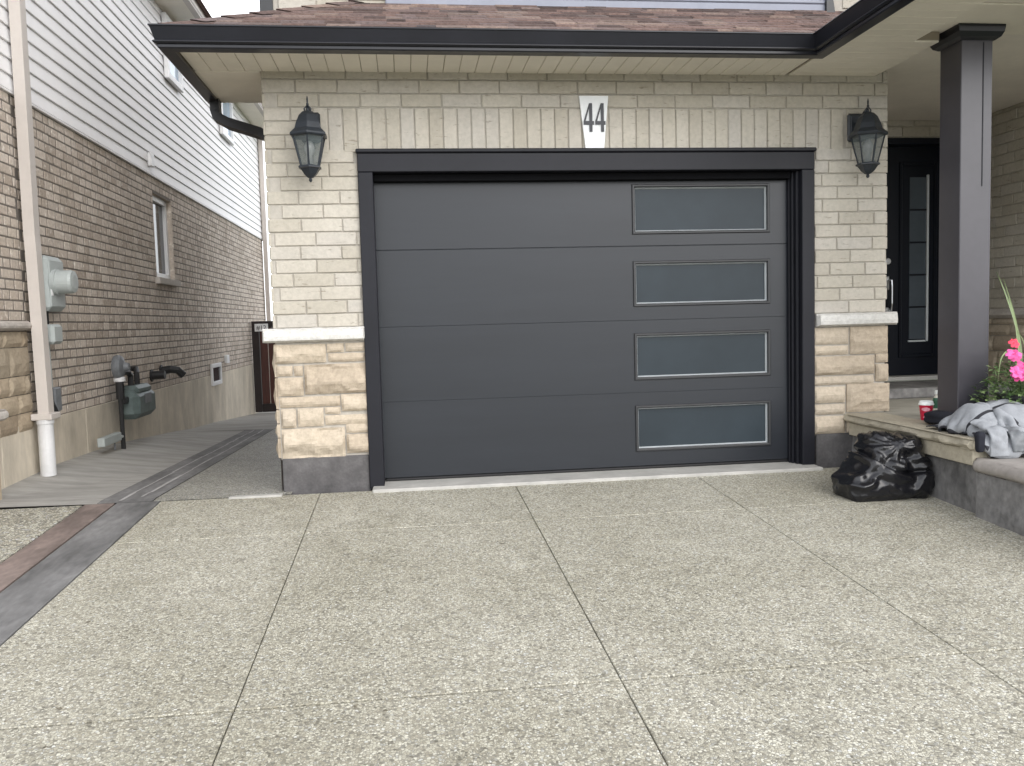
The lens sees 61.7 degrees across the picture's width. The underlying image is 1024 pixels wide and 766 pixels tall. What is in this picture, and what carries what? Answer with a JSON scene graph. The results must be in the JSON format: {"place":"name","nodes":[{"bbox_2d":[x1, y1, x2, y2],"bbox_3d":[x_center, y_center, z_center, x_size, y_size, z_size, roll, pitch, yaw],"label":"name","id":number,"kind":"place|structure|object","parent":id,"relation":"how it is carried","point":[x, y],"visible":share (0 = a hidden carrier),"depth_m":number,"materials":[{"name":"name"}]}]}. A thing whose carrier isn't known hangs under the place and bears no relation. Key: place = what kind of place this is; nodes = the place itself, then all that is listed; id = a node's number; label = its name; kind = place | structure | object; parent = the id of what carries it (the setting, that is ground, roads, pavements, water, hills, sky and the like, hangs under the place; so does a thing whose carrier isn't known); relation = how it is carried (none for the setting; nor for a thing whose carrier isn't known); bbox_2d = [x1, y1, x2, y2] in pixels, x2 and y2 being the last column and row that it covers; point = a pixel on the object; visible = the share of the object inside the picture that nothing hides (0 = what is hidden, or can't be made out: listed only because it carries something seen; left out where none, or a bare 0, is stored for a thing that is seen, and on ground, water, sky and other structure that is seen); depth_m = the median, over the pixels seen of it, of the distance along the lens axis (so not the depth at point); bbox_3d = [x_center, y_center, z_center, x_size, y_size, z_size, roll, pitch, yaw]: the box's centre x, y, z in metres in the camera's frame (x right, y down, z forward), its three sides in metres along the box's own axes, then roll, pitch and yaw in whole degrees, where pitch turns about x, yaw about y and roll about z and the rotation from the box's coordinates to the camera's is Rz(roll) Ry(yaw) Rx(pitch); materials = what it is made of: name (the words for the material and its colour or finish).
{"place":"outdoors","nodes":[
{"label":"outdoors","id":0,"kind":"place"},
{"bbox_2d":[0,506,81,563],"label":"pale aggregate path","id":1,"kind":"structure","parent":0,"point":[20,529],"depth_m":4.79,"materials":[{"name":"grey concrete"}]},
{"bbox_2d":[0,412,277,507],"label":"walkway","id":2,"kind":"structure","parent":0,"point":[96,476],"depth_m":6.63,"materials":[{"name":"concrete"}]},
{"bbox_2d":[251,321,277,411],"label":"wooden gate","id":3,"kind":"structure","parent":2,"relation":"on","point":[264,383],"depth_m":14.83,"materials":[{"name":"brown wood"}]},
{"bbox_2d":[254,324,267,331],"bbox_3d":[-4.315,-0.954,14.742,0.225,0.130,0.016,-2,4,-7],"label":"gate sign","id":4,"kind":"object","parent":3,"relation":"attached to","point":[259,327],"visible":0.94,"depth_m":14.73,"materials":[{"name":"white paint"}]},
{"bbox_2d":[0,413,372,509],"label":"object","id":5,"kind":"object","parent":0,"point":[2,508],"depth_m":5.38,"materials":[{"name":"grey concrete"}]},
{"bbox_2d":[0,503,113,592],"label":"red border strip","id":6,"kind":"object","parent":5,"relation":"on","point":[23,561],"visible":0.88,"depth_m":4.41,"materials":[{"name":"concrete"}]},
{"bbox_2d":[0,429,272,646],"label":"border strip","id":7,"kind":"object","parent":5,"relation":"on","point":[30,594],"visible":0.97,"depth_m":4.41,"materials":[{"name":"grey concrete"}]},
{"bbox_2d":[119,429,264,500],"bbox_3d":[-2.643,0.631,7.600,0.141,0.145,4.710,-2,4,-7],"label":"drain channel","id":8,"kind":"object","parent":7,"relation":"on","point":[185,465],"visible":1,"depth_m":6.59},
{"bbox_2d":[228,462,822,498],"bbox_3d":[0.149,0.640,5.610,3.840,0.042,0.295,-2,4,-7],"label":"garage threshold","id":9,"kind":"object","parent":5,"relation":"on","point":[550,478],"visible":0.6,"depth_m":5.59,"materials":[{"name":"concrete"}]},
{"bbox_2d":[154,428,291,500],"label":"side path","id":10,"kind":"structure","parent":0,"point":[253,468],"depth_m":6.13,"materials":[{"name":"grey concrete"}]},
{"bbox_2d":[201,0,273,320],"label":"sky","id":11,"kind":"structure","parent":0,"point":[216,8],"materials":[{"name":"white"}]},
{"bbox_2d":[0,467,1023,765],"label":"driveway","id":12,"kind":"structure","parent":0,"point":[790,619],"depth_m":3.16,"materials":[{"name":"grey concrete"}]},
{"bbox_2d":[830,430,934,501],"bbox_3d":[2.154,0.469,5.071,0.530,0.380,0.440,-2,4,-7],"label":"garbage bag","id":13,"kind":"object","parent":12,"relation":"on","point":[877,465],"visible":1,"depth_m":4.92,"materials":[{"name":"black plastic"}]},
{"bbox_3d":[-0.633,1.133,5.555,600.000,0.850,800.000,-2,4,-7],"label":"ground","id":14,"kind":"structure","parent":0,"visible":0},
{"bbox_2d":[0,409,8,499],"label":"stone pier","id":15,"kind":"structure","parent":14,"relation":"on","point":[4,414],"depth_m":5.33,"materials":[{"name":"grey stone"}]},
{"bbox_2d":[0,0,270,489],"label":"neighbour house","id":16,"kind":"structure","parent":14,"relation":"on","point":[132,187],"depth_m":8.05,"materials":[{"name":"beige brick"}]},
{"bbox_2d":[42,255,77,411],"bbox_3d":[-3.319,-0.154,6.325,0.284,1.550,0.310,-2,4,-7],"label":"electric meter","id":17,"kind":"object","parent":16,"relation":"attached to","point":[59,282],"visible":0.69,"depth_m":6.20,"materials":[{"name":"grey paint"}]},
{"bbox_2d":[97,355,155,449],"bbox_3d":[-3.464,0.166,7.607,0.286,0.834,1.150,-2,4,-7],"label":"gas meter","id":18,"kind":"object","parent":16,"relation":"attached to","point":[135,397],"visible":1,"depth_m":7.63,"materials":[{"name":"grey paint"}]},
{"bbox_2d":[149,369,165,381],"bbox_3d":[-3.714,-0.081,8.988,0.143,0.128,0.130,-2,4,-7],"label":"vent pipe","id":19,"kind":"object","parent":16,"relation":"attached to","point":[154,375],"visible":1,"depth_m":8.95,"materials":[{"name":"black plastic"}]},
{"bbox_2d":[152,195,180,286],"bbox_3d":[-3.950,-1.594,9.652,0.160,0.985,0.860,-2,4,-7],"label":"window","id":20,"kind":"structure","parent":16,"relation":"in","point":[159,206],"depth_m":9.82,"materials":[{"name":"white paint"}]},
{"bbox_2d":[159,365,185,377],"bbox_3d":[-3.708,-0.126,9.368,0.268,0.153,0.130,-3,4,-16],"label":"vent pipe","id":21,"kind":"object","parent":16,"relation":"attached to","point":[179,372],"visible":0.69,"depth_m":9.34,"materials":[{"name":"black plastic"}]},
{"bbox_2d":[161,12,183,92],"bbox_3d":[-4.010,-3.892,10.127,0.050,0.730,0.670,-2,4,-7],"label":"upper window","id":22,"kind":"structure","parent":16,"relation":"in","point":[171,73],"depth_m":10.03,"materials":[{"name":"white glass"}]},
{"bbox_2d":[210,362,222,385],"bbox_3d":[-4.125,-0.125,11.954,0.028,0.300,0.600,-2,4,-7],"label":"basement window","id":23,"kind":"structure","parent":16,"relation":"in","point":[215,369],"depth_m":11.91,"materials":[{"name":"white paint"}]},
{"bbox_2d":[219,103,234,145],"bbox_3d":[-4.383,-4.100,13.137,0.050,0.730,0.850,-2,4,-7],"label":"upper window","id":24,"kind":"structure","parent":16,"relation":"in","point":[227,108],"depth_m":13.26,"materials":[{"name":"white glass"}]},
{"bbox_2d":[147,0,1023,494],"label":"house","id":25,"kind":"structure","parent":14,"relation":"on","point":[719,248],"depth_m":5.59,"materials":[{"name":"beige brick"}]},
{"bbox_2d":[289,97,326,181],"bbox_3d":[-1.219,-1.461,5.150,0.210,0.508,0.290,-2,4,-7],"label":"wall lantern","id":26,"kind":"object","parent":25,"relation":"attached to","point":[307,130],"depth_m":5.09,"materials":[{"name":"black paint"}]},
{"bbox_2d":[374,180,787,480],"bbox_3d":[0.517,-0.420,5.708,2.780,2.038,0.057,-2,4,-7],"label":"garage door","id":27,"kind":"structure","parent":25,"relation":"in","point":[526,328],"depth_m":5.69,"materials":[{"name":"metal"}]},
{"bbox_2d":[579,96,607,147],"bbox_3d":[0.525,-1.669,5.485,0.189,0.330,0.030,-2,4,-7],"label":"house number plaque","id":28,"kind":"object","parent":25,"relation":"on","point":[593,110],"visible":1,"depth_m":5.47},
{"bbox_2d":[847,99,887,177],"bbox_3d":[2.305,-1.588,5.578,0.210,0.508,0.290,-2,4,-7],"label":"wall lantern","id":29,"kind":"object","parent":25,"relation":"attached to","point":[866,125],"depth_m":5.53,"materials":[{"name":"black paint"}]},
{"bbox_2d":[885,138,939,380],"bbox_3d":[3.557,-1.038,7.529,0.945,2.175,0.200,-2,4,-7],"label":"front door","id":30,"kind":"structure","parent":25,"relation":"in","point":[913,164],"depth_m":7.56,"materials":[{"name":"black paint"}]},
{"bbox_2d":[843,380,1023,535],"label":"porch","id":31,"kind":"object","parent":14,"relation":"on","point":[983,485],"visible":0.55,"depth_m":4.74,"materials":[{"name":"concrete"}]},
{"bbox_2d":[918,400,933,419],"bbox_3d":[2.604,0.172,5.384,0.091,0.120,0.091,-2,4,-7],"label":"coffee cup","id":32,"kind":"object","parent":31,"relation":"on","point":[926,406],"visible":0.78,"depth_m":5.36,"materials":[{"name":"red paper"}]},
{"bbox_2d":[933,390,937,409],"bbox_3d":[2.750,0.132,5.541,0.054,0.170,0.054,-2,4,-7],"label":"bottle","id":33,"kind":"object","parent":31,"relation":"on","point":[935,400],"visible":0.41,"depth_m":5.53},
{"bbox_2d":[924,410,984,452],"bbox_3d":[2.556,0.260,4.858,0.176,0.154,0.782,-1,4,6],"label":"charcoal jacket","id":34,"kind":"object","parent":31,"relation":"on","point":[934,417],"visible":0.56,"depth_m":5.02,"materials":[{"name":"fabric"}]},
{"bbox_2d":[926,399,1023,458],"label":"grey hoodie","id":35,"kind":"object","parent":31,"relation":"on","point":[999,423],"visible":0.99,"depth_m":4.62,"materials":[{"name":"grey fabric"}]},
{"bbox_2d":[971,272,1023,403],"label":"flowering plant","id":36,"kind":"object","parent":31,"relation":"on","point":[1016,393],"visible":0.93,"depth_m":4.87,"materials":[{"name":"plant"}]}
]}

